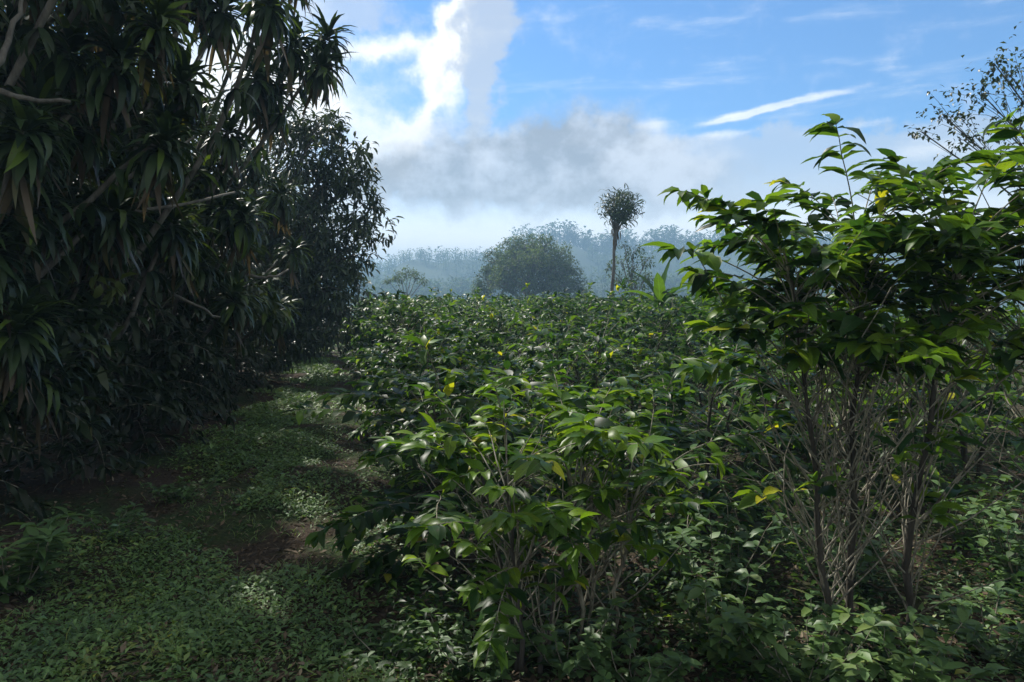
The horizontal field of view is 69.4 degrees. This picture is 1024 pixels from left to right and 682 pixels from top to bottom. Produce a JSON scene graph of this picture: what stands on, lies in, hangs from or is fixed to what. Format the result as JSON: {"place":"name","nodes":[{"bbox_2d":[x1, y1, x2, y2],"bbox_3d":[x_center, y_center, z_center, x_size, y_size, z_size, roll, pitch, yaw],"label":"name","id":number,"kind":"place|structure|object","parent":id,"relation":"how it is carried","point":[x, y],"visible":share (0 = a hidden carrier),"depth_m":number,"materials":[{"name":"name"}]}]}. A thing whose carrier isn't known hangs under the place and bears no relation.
{"place":"outdoors","nodes":[
{"label":"outdoors","id":0,"kind":"place"},
{"bbox_2d":[0,321,1023,681],"bbox_3d":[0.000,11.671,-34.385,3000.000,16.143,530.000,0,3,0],"label":"ground","id":1,"kind":"structure","parent":0,"point":[220,537],"depth_m":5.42,"materials":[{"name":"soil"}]},
{"bbox_2d":[0,506,98,602],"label":"plant","id":2,"kind":"object","parent":1,"relation":"on","point":[26,575],"visible":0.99,"depth_m":4.15,"materials":[{"name":"green plant"}]},
{"bbox_2d":[0,274,111,522],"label":"undergrowth shrub","id":3,"kind":"object","parent":1,"relation":"on","point":[26,498],"visible":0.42,"depth_m":5.58,"materials":[{"name":"green plant"}]},
{"bbox_2d":[0,350,189,493],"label":"undergrowth shrub","id":4,"kind":"object","parent":1,"relation":"on","point":[69,450],"visible":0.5,"depth_m":6.67,"materials":[{"name":"green plant"}]},
{"bbox_2d":[0,0,207,462],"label":"broad leaved tree","id":5,"kind":"object","parent":1,"relation":"on","point":[81,343],"visible":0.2,"depth_m":5.97,"materials":[{"name":"green plant"}]},
{"bbox_2d":[0,0,212,459],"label":"strap leaved tree","id":6,"kind":"object","parent":1,"relation":"on","point":[49,89],"visible":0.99,"depth_m":5.18,"materials":[{"name":"green plant"}]},
{"bbox_2d":[82,501,155,541],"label":"weed plant","id":7,"kind":"object","parent":1,"relation":"on","point":[121,526],"visible":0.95,"depth_m":5.11,"materials":[{"name":"green plant"}]},
{"bbox_2d":[41,272,235,459],"bbox_3d":[-4.179,0.632,8.398,2.053,2.866,2.302,-3,4,-39],"label":"undergrowth shrub","id":8,"kind":"object","parent":1,"relation":"on","point":[150,444],"visible":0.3,"depth_m":8.16,"materials":[{"name":"green plant"}]},
{"bbox_2d":[8,14,301,442],"bbox_3d":[-5.865,-1.461,9.540,6.255,6.449,4.528,2,4,35],"label":"broad leaved tree","id":9,"kind":"object","parent":1,"relation":"on","point":[173,363],"visible":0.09,"depth_m":8.41,"materials":[{"name":"green plant"}]},
{"bbox_2d":[76,24,250,390],"bbox_3d":[-7.011,-2.287,13.756,4.595,7.629,3.862,0,3,0],"label":"broad leaved tree","id":10,"kind":"object","parent":1,"relation":"on","point":[231,169],"depth_m":13.27,"materials":[{"name":"green plant"}]},
{"bbox_2d":[45,0,316,479],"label":"strap leaved tree","id":11,"kind":"object","parent":1,"relation":"on","point":[218,26],"visible":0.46,"depth_m":6.84,"materials":[{"name":"green plant"}]},
{"bbox_2d":[141,474,224,503],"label":"weed plant","id":12,"kind":"object","parent":1,"relation":"on","point":[171,489],"visible":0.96,"depth_m":6.23,"materials":[{"name":"green plant"}]},
{"bbox_2d":[181,316,274,404],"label":"undergrowth shrub","id":13,"kind":"object","parent":1,"relation":"on","point":[258,357],"visible":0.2,"depth_m":12.46,"materials":[{"name":"green plant"}]},
{"bbox_2d":[190,317,279,393],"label":"undergrowth shrub","id":14,"kind":"object","parent":1,"relation":"on","point":[243,364],"visible":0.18,"depth_m":13.52,"materials":[{"name":"green plant"}]},
{"bbox_2d":[126,0,355,440],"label":"strap leaved tree","id":15,"kind":"object","parent":1,"relation":"on","point":[315,80],"visible":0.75,"depth_m":8.68,"materials":[{"name":"green plant"}]},
{"bbox_2d":[176,99,314,402],"bbox_3d":[-4.054,-1.213,10.833,2.299,4.760,1.507,0,3,0],"label":"strap leaved tree","id":16,"kind":"object","parent":1,"relation":"on","point":[253,177],"visible":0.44,"depth_m":10.84,"materials":[{"name":"green plant"}]},
{"bbox_2d":[196,309,301,387],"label":"undergrowth shrub","id":17,"kind":"object","parent":1,"relation":"on","point":[276,363],"visible":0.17,"depth_m":14.75,"materials":[{"name":"green plant"}]},
{"bbox_2d":[242,338,294,373],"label":"undergrowth shrub","id":18,"kind":"object","parent":1,"relation":"on","point":[283,368],"visible":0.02,"depth_m":17.34,"materials":[{"name":"green plant"}]},
{"bbox_2d":[242,307,298,378],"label":"undergrowth shrub","id":19,"kind":"object","parent":1,"relation":"on","point":[286,368],"visible":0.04,"depth_m":16.01,"materials":[{"name":"green plant"}]},
{"bbox_2d":[188,142,375,362],"bbox_3d":[-8.458,-2.291,21.941,9.305,8.294,6.798,0,3,0],"label":"broad leaved tree","id":20,"kind":"object","parent":1,"relation":"on","point":[348,348],"visible":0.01,"depth_m":20.91,"materials":[{"name":"green plant"}]},
{"bbox_2d":[208,93,404,372],"bbox_3d":[-4.765,-2.164,15.546,4.984,6.078,3.373,0,3,0],"label":"broad leaved tree","id":21,"kind":"object","parent":1,"relation":"on","point":[329,179],"visible":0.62,"depth_m":15.18,"materials":[{"name":"green plant"}]},
{"bbox_2d":[338,307,393,369],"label":"coffee bush","id":22,"kind":"object","parent":1,"relation":"on","point":[348,362],"visible":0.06,"depth_m":17.20,"materials":[{"name":"green plant"}]},
{"bbox_2d":[343,292,392,353],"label":"coffee bush","id":23,"kind":"object","parent":1,"relation":"on","point":[379,298],"visible":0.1,"depth_m":23.24,"materials":[{"name":"green plant"}]},
{"bbox_2d":[353,288,391,316],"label":"coffee bush","id":24,"kind":"object","parent":1,"relation":"on","point":[390,294],"visible":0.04,"depth_m":29.45,"materials":[{"name":"green plant"}]},
{"bbox_2d":[350,297,398,354],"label":"coffee bush","id":25,"kind":"object","parent":1,"relation":"on","point":[372,317],"visible":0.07,"depth_m":22.36,"materials":[{"name":"green plant"}]},
{"bbox_2d":[353,298,404,355],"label":"coffee bush","id":26,"kind":"object","parent":1,"relation":"on","point":[375,313],"visible":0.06,"depth_m":19.19,"materials":[{"name":"green plant"}]},
{"bbox_2d":[340,294,424,368],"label":"coffee bush","id":27,"kind":"object","parent":1,"relation":"on","point":[384,304],"visible":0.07,"depth_m":16.25,"materials":[{"name":"green plant"}]},
{"bbox_2d":[325,613,440,672],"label":"weed plant","id":28,"kind":"object","parent":1,"relation":"on","point":[395,629],"visible":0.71,"depth_m":3.53,"materials":[{"name":"green plant"}]},
{"bbox_2d":[350,299,446,385],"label":"coffee bush","id":29,"kind":"object","parent":1,"relation":"on","point":[355,320],"visible":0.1,"depth_m":14.78,"materials":[{"name":"green plant"}]},
{"bbox_2d":[353,289,444,390],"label":"coffee bush","id":30,"kind":"object","parent":1,"relation":"on","point":[361,343],"visible":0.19,"depth_m":13.05,"materials":[{"name":"green plant"}]},
{"bbox_2d":[383,264,429,297],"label":"flat topped tree","id":31,"kind":"object","parent":1,"relation":"on","point":[397,279],"visible":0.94,"depth_m":79.53,"materials":[{"name":"green plant"}]},
{"bbox_2d":[352,294,464,405],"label":"coffee bush","id":32,"kind":"object","parent":1,"relation":"on","point":[386,348],"visible":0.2,"depth_m":11.80,"materials":[{"name":"green plant"}]},
{"bbox_2d":[333,317,489,472],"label":"coffee bush","id":33,"kind":"object","parent":1,"relation":"on","point":[373,359],"visible":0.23,"depth_m":7.80,"materials":[{"name":"green plant"}]},
{"bbox_2d":[349,288,481,414],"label":"coffee bush","id":34,"kind":"object","parent":1,"relation":"on","point":[412,306],"visible":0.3,"depth_m":10.70,"materials":[{"name":"green plant"}]},
{"bbox_2d":[393,287,442,324],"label":"coffee bush","id":35,"kind":"object","parent":1,"relation":"on","point":[438,301],"visible":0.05,"depth_m":23.99,"materials":[{"name":"green plant"}]},
{"bbox_2d":[343,313,498,442],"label":"coffee bush","id":36,"kind":"object","parent":1,"relation":"on","point":[383,345],"visible":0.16,"depth_m":9.02,"materials":[{"name":"green plant"}]},
{"bbox_2d":[389,289,465,321],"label":"coffee bush","id":37,"kind":"object","parent":1,"relation":"on","point":[457,301],"visible":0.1,"depth_m":22.43,"materials":[{"name":"green plant"}]},
{"bbox_2d":[277,330,620,604],"bbox_3d":[-0.364,0.867,4.592,2.046,1.922,1.837,2,4,35],"label":"coffee bush","id":38,"kind":"object","parent":1,"relation":"on","point":[359,522],"visible":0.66,"depth_m":4.40,"materials":[{"name":"green plant"}]},
{"bbox_2d":[338,326,563,507],"bbox_3d":[-0.450,0.750,6.361,1.805,1.709,1.606,1,3,12],"label":"coffee bush","id":39,"kind":"object","parent":1,"relation":"on","point":[450,359],"visible":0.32,"depth_m":6.33,"materials":[{"name":"green plant"}]},
{"bbox_2d":[426,300,478,348],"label":"coffee bush","id":40,"kind":"object","parent":1,"relation":"on","point":[445,313],"visible":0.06,"depth_m":19.41,"materials":[{"name":"green plant"}]},
{"bbox_2d":[418,294,488,367],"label":"coffee bush","id":41,"kind":"object","parent":1,"relation":"on","point":[433,307],"visible":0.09,"depth_m":17.75,"materials":[{"name":"green plant"}]},
{"bbox_2d":[418,301,492,367],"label":"coffee bush","id":42,"kind":"object","parent":1,"relation":"on","point":[446,304],"visible":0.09,"depth_m":16.03,"materials":[{"name":"green plant"}]},
{"bbox_2d":[450,287,490,328],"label":"coffee bush","id":43,"kind":"object","parent":1,"relation":"on","point":[476,292],"visible":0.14,"depth_m":25.25,"materials":[{"name":"green plant"}]},
{"bbox_2d":[416,607,530,681],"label":"weed plant","id":44,"kind":"object","parent":1,"relation":"on","point":[489,656],"visible":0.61,"depth_m":3.27,"materials":[{"name":"green plant"}]},
{"bbox_2d":[440,294,521,386],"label":"coffee bush","id":45,"kind":"object","parent":1,"relation":"on","point":[476,313],"visible":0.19,"depth_m":13.81,"materials":[{"name":"green plant"}]},
{"bbox_2d":[470,302,508,349],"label":"coffee bush","id":46,"kind":"object","parent":1,"relation":"on","point":[483,308],"visible":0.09,"depth_m":23.41,"materials":[{"name":"green plant"}]},
{"bbox_2d":[470,303,521,350],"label":"coffee bush","id":47,"kind":"object","parent":1,"relation":"on","point":[496,311],"visible":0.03,"depth_m":21.13,"materials":[{"name":"green plant"}]},
{"bbox_2d":[482,295,524,327],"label":"coffee bush","id":48,"kind":"object","parent":1,"relation":"on","point":[505,301],"visible":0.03,"depth_m":27.94,"materials":[{"name":"green plant"}]},
{"bbox_2d":[474,295,541,363],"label":"coffee bush","id":49,"kind":"object","parent":1,"relation":"on","point":[511,305],"visible":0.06,"depth_m":19.88,"materials":[{"name":"green plant"}]},
{"bbox_2d":[447,294,570,406],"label":"coffee bush","id":50,"kind":"object","parent":1,"relation":"on","point":[492,322],"visible":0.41,"depth_m":12.35,"materials":[{"name":"green plant"}]},
{"bbox_2d":[0,344,1023,681],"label":"ground cover","id":51,"kind":"object","parent":1,"relation":"on","point":[268,422],"visible":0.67,"depth_m":4.13,"materials":[{"name":"green plant"}]},
{"bbox_2d":[487,301,563,363],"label":"coffee bush","id":52,"kind":"object","parent":1,"relation":"on","point":[524,322],"visible":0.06,"depth_m":18.11,"materials":[{"name":"green plant"}]},
{"bbox_2d":[469,233,593,305],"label":"round tree","id":53,"kind":"object","parent":1,"relation":"on","point":[521,261],"visible":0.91,"depth_m":82.15,"materials":[{"name":"leaf"},{"name":"grey bark"}]},
{"bbox_2d":[374,376,693,679],"bbox_3d":[0.093,0.854,3.263,1.519,1.397,1.636,0,3,0],"label":"coffee bush","id":54,"kind":"object","parent":1,"relation":"on","point":[535,514],"visible":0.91,"depth_m":3.16,"materials":[{"name":"green plant"}]},
{"bbox_2d":[493,301,577,369],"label":"coffee bush","id":55,"kind":"object","parent":1,"relation":"on","point":[506,306],"visible":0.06,"depth_m":17.02,"materials":[{"name":"green plant"}]},
{"bbox_2d":[463,313,615,427],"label":"coffee bush","id":56,"kind":"object","parent":1,"relation":"on","point":[516,356],"visible":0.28,"depth_m":9.73,"materials":[{"name":"green plant"}]},
{"bbox_2d":[498,283,611,379],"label":"coffee bush","id":57,"kind":"object","parent":1,"relation":"on","point":[550,303],"visible":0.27,"depth_m":15.13,"materials":[{"name":"green plant"}]},
{"bbox_2d":[473,297,661,460],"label":"coffee bush","id":58,"kind":"object","parent":1,"relation":"on","point":[563,337],"visible":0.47,"depth_m":8.03,"materials":[{"name":"green plant"}]},
{"bbox_2d":[515,589,638,679],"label":"weed plant","id":59,"kind":"object","parent":1,"relation":"on","point":[565,665],"visible":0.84,"depth_m":3.30,"materials":[{"name":"green plant"}]},
{"bbox_2d":[547,282,631,366],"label":"coffee bush","id":60,"kind":"object","parent":1,"relation":"on","point":[581,303],"visible":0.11,"depth_m":17.69,"materials":[{"name":"green plant"}]},
{"bbox_2d":[433,367,766,644],"bbox_3d":[0.326,0.831,3.475,1.374,1.376,1.418,3,4,41],"label":"coffee bush","id":61,"kind":"object","parent":1,"relation":"on","point":[653,446],"visible":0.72,"depth_m":3.43,"materials":[{"name":"green plant"}]},
{"bbox_2d":[538,290,673,387],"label":"coffee bush","id":62,"kind":"object","parent":1,"relation":"on","point":[569,305],"visible":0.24,"depth_m":12.79,"materials":[{"name":"green plant"}]},
{"bbox_2d":[519,326,711,496],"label":"coffee bush","id":63,"kind":"object","parent":1,"relation":"on","point":[605,367],"visible":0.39,"depth_m":6.57,"materials":[{"name":"green plant"}]},
{"bbox_2d":[582,290,655,364],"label":"coffee bush","id":64,"kind":"object","parent":1,"relation":"on","point":[626,355],"visible":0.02,"depth_m":16.48,"materials":[{"name":"green plant"}]},
{"bbox_2d":[594,183,645,296],"bbox_3d":[4.377,-3.160,29.841,1.886,6.379,2.000,3,4,41],"label":"strap leaved tree","id":65,"kind":"object","parent":1,"relation":"on","point":[618,216],"visible":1,"depth_m":29.63,"materials":[{"name":"green plant"}]},
{"bbox_2d":[605,239,655,296],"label":"airy tree","id":66,"kind":"object","parent":1,"relation":"on","point":[632,276],"visible":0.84,"depth_m":47.76,"materials":[{"name":"green plant"}]},
{"bbox_2d":[581,278,689,373],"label":"coffee bush","id":67,"kind":"object","parent":1,"relation":"on","point":[631,307],"visible":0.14,"depth_m":15.29,"materials":[{"name":"green plant"}]},
{"bbox_2d":[569,615,702,681],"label":"weed plant","id":68,"kind":"object","parent":1,"relation":"on","point":[681,661],"visible":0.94,"depth_m":3.15,"materials":[{"name":"green plant"}]},
{"bbox_2d":[616,258,691,373],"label":"banana plant","id":69,"kind":"object","parent":1,"relation":"on","point":[658,288],"visible":0.56,"depth_m":12.87,"materials":[{"name":"green plant"}]},
{"bbox_2d":[576,284,745,420],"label":"coffee bush","id":70,"kind":"object","parent":1,"relation":"on","point":[669,315],"visible":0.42,"depth_m":10.08,"materials":[{"name":"green plant"}]},
{"bbox_2d":[635,294,696,357],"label":"coffee bush","id":71,"kind":"object","parent":1,"relation":"on","point":[655,312],"visible":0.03,"depth_m":17.58,"materials":[{"name":"green plant"}]},
{"bbox_2d":[615,291,719,388],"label":"coffee bush","id":72,"kind":"object","parent":1,"relation":"on","point":[638,301],"visible":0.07,"depth_m":13.82,"materials":[{"name":"green plant"}]},
{"bbox_2d":[616,511,740,581],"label":"weed plant","id":73,"kind":"object","parent":1,"relation":"on","point":[666,545],"visible":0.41,"depth_m":4.34,"materials":[{"name":"green plant"}]},
{"bbox_2d":[671,291,701,307],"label":"coffee bush","id":74,"kind":"object","parent":1,"relation":"on","point":[688,292],"visible":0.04,"depth_m":24.23,"materials":[{"name":"green plant"}]},
{"bbox_2d":[653,298,727,362],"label":"coffee bush","id":75,"kind":"object","parent":1,"relation":"on","point":[683,318],"visible":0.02,"depth_m":16.18,"materials":[{"name":"green plant"}]},
{"bbox_2d":[626,291,765,395],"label":"coffee bush","id":76,"kind":"object","parent":1,"relation":"on","point":[701,317],"visible":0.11,"depth_m":12.57,"materials":[{"name":"green plant"}]},
{"bbox_2d":[380,411,1023,681],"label":"undergrowth","id":77,"kind":"object","parent":1,"relation":"on","point":[729,657],"visible":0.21,"depth_m":3.90,"materials":[{"name":"green plant"}]},
{"bbox_2d":[571,335,834,558],"bbox_3d":[1.244,0.747,5.375,1.803,1.634,1.906,0,3,5],"label":"coffee bush","id":78,"kind":"object","parent":1,"relation":"on","point":[683,441],"visible":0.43,"depth_m":5.08,"materials":[{"name":"green plant"}]},
{"bbox_2d":[633,316,796,446],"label":"coffee bush","id":79,"kind":"object","parent":1,"relation":"on","point":[687,344],"visible":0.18,"depth_m":8.72,"materials":[{"name":"green plant"}]},
{"bbox_2d":[663,563,787,663],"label":"weed plant","id":80,"kind":"object","parent":1,"relation":"on","point":[693,591],"visible":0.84,"depth_m":3.44,"materials":[{"name":"green plant"}]},
{"bbox_2d":[664,499,797,594],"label":"weed plant","id":81,"kind":"object","parent":1,"relation":"on","point":[741,538],"visible":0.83,"depth_m":4.13,"materials":[{"name":"green plant"}]},
{"bbox_2d":[694,316,823,409],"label":"coffee bush","id":82,"kind":"object","parent":1,"relation":"on","point":[713,344],"visible":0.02,"depth_m":11.09,"materials":[{"name":"green plant"}]},
{"bbox_2d":[719,277,814,385],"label":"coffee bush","id":83,"kind":"object","parent":1,"relation":"on","point":[767,341],"visible":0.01,"depth_m":13.69,"materials":[{"name":"green plant"}]},
{"bbox_2d":[671,297,864,478],"bbox_3d":[2.635,0.461,7.550,1.930,2.035,2.041,1,3,18],"label":"coffee bush","id":84,"kind":"object","parent":1,"relation":"on","point":[746,463],"visible":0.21,"depth_m":7.47,"materials":[{"name":"green plant"}]},
{"bbox_2d":[741,325,858,431],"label":"coffee bush","id":85,"kind":"object","parent":1,"relation":"on","point":[782,400],"visible":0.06,"depth_m":9.66,"materials":[{"name":"green plant"}]},
{"bbox_2d":[729,587,896,681],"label":"weed plant","id":86,"kind":"object","parent":1,"relation":"on","point":[839,655],"visible":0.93,"depth_m":3.25,"materials":[{"name":"green plant"}]},
{"bbox_2d":[641,113,1023,641],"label":"coffee bush","id":87,"kind":"object","parent":1,"relation":"on","point":[868,342],"visible":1,"depth_m":3.56,"materials":[{"name":"green plant"}]},
{"bbox_2d":[786,506,902,593],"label":"weed plant","id":88,"kind":"object","parent":1,"relation":"on","point":[864,564],"visible":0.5,"depth_m":4.22,"materials":[{"name":"green plant"}]},
{"bbox_2d":[778,292,913,408],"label":"coffee bush","id":89,"kind":"object","parent":1,"relation":"on","point":[892,316],"visible":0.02,"depth_m":11.62,"materials":[{"name":"green plant"}]},
{"bbox_2d":[757,285,963,465],"bbox_3d":[3.894,0.432,8.296,2.458,2.370,2.200,-1,3,-14],"label":"coffee bush","id":90,"kind":"object","parent":1,"relation":"on","point":[874,410],"visible":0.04,"depth_m":8.16,"materials":[{"name":"green plant"}]},
{"bbox_2d":[718,326,1023,527],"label":"coffee bush","id":91,"kind":"object","parent":1,"relation":"on","point":[966,422],"visible":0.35,"depth_m":5.79,"materials":[{"name":"green plant"}]},
{"bbox_2d":[848,606,1008,681],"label":"weed plant","id":92,"kind":"object","parent":1,"relation":"on","point":[913,667],"visible":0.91,"depth_m":3.17,"materials":[{"name":"green plant"}]},
{"bbox_2d":[842,303,1023,493],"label":"coffee bush","id":93,"kind":"object","parent":1,"relation":"on","point":[1018,444],"visible":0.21,"depth_m":6.68,"materials":[{"name":"green plant"}]},
{"bbox_2d":[858,107,1023,483],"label":"coffee bush","id":94,"kind":"object","parent":1,"relation":"on","point":[1000,134],"visible":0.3,"depth_m":3.85,"materials":[{"name":"green plant"}]},
{"bbox_2d":[881,304,1023,436],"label":"coffee bush","id":95,"kind":"object","parent":1,"relation":"on","point":[997,412],"visible":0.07,"depth_m":9.06,"materials":[{"name":"green plant"}]},
{"bbox_2d":[903,22,1023,195],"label":"leaved tree","id":96,"kind":"object","parent":1,"relation":"on","point":[983,96],"visible":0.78,"depth_m":8.89,"materials":[{"name":"green plant"}]},
{"bbox_2d":[910,301,1023,418],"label":"coffee bush","id":97,"kind":"object","parent":1,"relation":"on","point":[989,386],"visible":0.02,"depth_m":10.38,"materials":[{"name":"green plant"}]},
{"bbox_2d":[922,474,1023,546],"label":"weed plant","id":98,"kind":"object","parent":1,"relation":"on","point":[980,503],"visible":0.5,"depth_m":5.02,"materials":[{"name":"green plant"}]},
{"bbox_2d":[925,579,1023,668],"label":"weed plant","id":99,"kind":"object","parent":1,"relation":"on","point":[973,638],"visible":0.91,"depth_m":3.52,"materials":[{"name":"green plant"}]},
{"bbox_2d":[952,504,1023,583],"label":"weed plant","id":100,"kind":"object","parent":1,"relation":"on","point":[1008,535],"visible":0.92,"depth_m":4.47,"materials":[{"name":"green plant"}]},
{"bbox_2d":[4,0,1023,271],"label":"sky","id":101,"kind":"structure","parent":0,"point":[487,119],"materials":[{"name":"blue"}]},
{"bbox_2d":[238,243,1023,320],"bbox_3d":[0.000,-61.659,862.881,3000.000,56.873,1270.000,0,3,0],"label":"hills","id":102,"kind":"structure","parent":0,"point":[578,253],"depth_m":429.14,"materials":[{"name":"green plant"}]},
{"bbox_2d":[331,218,918,314],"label":"woods","id":103,"kind":"object","parent":102,"relation":"on","point":[604,248],"visible":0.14,"depth_m":439.90,"materials":[{"name":"green plant"}]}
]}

